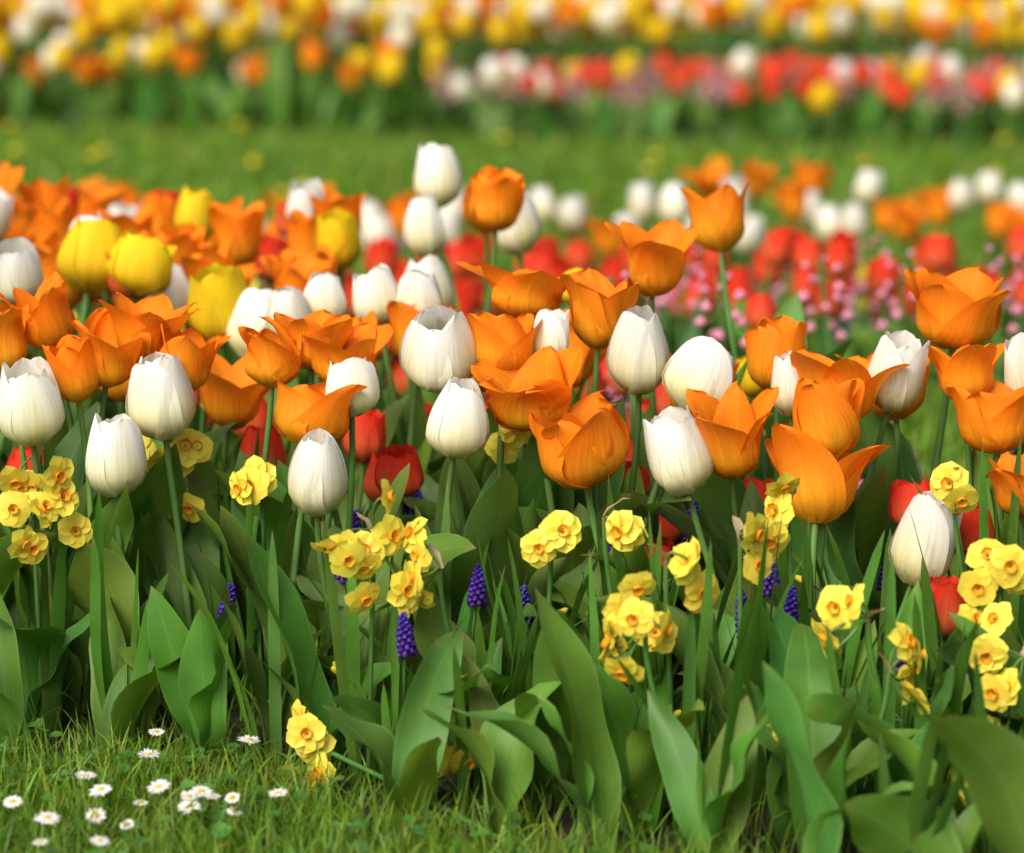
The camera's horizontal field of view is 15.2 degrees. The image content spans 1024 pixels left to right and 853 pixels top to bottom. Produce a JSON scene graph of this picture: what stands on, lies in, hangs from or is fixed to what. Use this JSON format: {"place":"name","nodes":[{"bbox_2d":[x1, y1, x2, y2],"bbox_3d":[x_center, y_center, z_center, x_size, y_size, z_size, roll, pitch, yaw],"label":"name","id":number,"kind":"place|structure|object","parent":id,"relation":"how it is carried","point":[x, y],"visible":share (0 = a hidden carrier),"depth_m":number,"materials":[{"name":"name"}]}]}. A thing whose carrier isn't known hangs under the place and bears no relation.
{"place":"outdoors","nodes":[
{"label":"outdoors","id":0,"kind":"place"},
{"bbox_2d":[0,0,1023,852],"bbox_3d":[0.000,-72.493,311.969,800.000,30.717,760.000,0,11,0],"label":"lawn","id":1,"kind":"structure","parent":0,"point":[566,822],"depth_m":12.13,"materials":[{"name":"plant"}]},
{"bbox_2d":[0,671,848,852],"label":"lawn clover","id":2,"kind":"object","parent":1,"relation":"on","point":[359,825],"visible":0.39,"depth_m":4.17,"materials":[{"name":"green plant"}]},
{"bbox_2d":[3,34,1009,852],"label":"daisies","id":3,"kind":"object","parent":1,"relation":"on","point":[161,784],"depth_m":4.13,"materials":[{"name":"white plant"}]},
{"bbox_2d":[0,366,1016,674],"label":"grape hyacinths","id":4,"kind":"object","parent":1,"relation":"on","point":[406,636],"visible":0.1,"depth_m":4.51,"materials":[{"name":"purple plant"}]},
{"bbox_2d":[0,279,1023,852],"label":"daffodils","id":5,"kind":"object","parent":1,"relation":"on","point":[518,640],"depth_m":4.33,"materials":[{"name":"yellow plant"}]},
{"bbox_2d":[0,0,1023,150],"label":"bed stems","id":6,"kind":"object","parent":1,"relation":"on","point":[628,44],"visible":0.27,"depth_m":16.70,"materials":[{"name":"green plant"}]},
{"bbox_2d":[431,51,1023,113],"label":"flowers","id":7,"kind":"object","parent":6,"relation":"attached to","point":[712,100],"visible":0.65,"depth_m":15.80,"materials":[{"name":"plant"}]},
{"bbox_2d":[0,142,1023,852],"bbox_3d":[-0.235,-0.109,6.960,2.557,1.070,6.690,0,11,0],"label":"tulip bed","id":8,"kind":"object","parent":1,"relation":"on","point":[186,258],"depth_m":4.61,"materials":[{"name":"plant"}]},
{"bbox_2d":[258,199,1023,381],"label":"bed stems","id":9,"kind":"object","parent":1,"relation":"on","point":[721,314],"visible":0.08,"depth_m":7.74,"materials":[{"name":"green plant"}]},
{"bbox_2d":[74,157,1023,386],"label":"tulip bed","id":10,"kind":"object","parent":9,"relation":"attached to","point":[384,243],"depth_m":9.24,"materials":[{"name":"red plant"}]},
{"bbox_2d":[621,234,1023,347],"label":"hyacinths","id":11,"kind":"object","parent":9,"relation":"attached to","point":[740,321],"visible":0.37,"depth_m":6.87,"materials":[{"name":"pink plant"}]},
{"bbox_2d":[252,264,1023,385],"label":"flowers","id":12,"kind":"object","parent":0,"point":[694,329],"depth_m":8.05,"materials":[{"name":"plant"}]},
{"bbox_2d":[430,82,990,147],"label":"narcissus leaves","id":13,"kind":"object","parent":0,"point":[965,137],"visible":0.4,"depth_m":15.71,"materials":[{"name":"green plant"}]}
]}

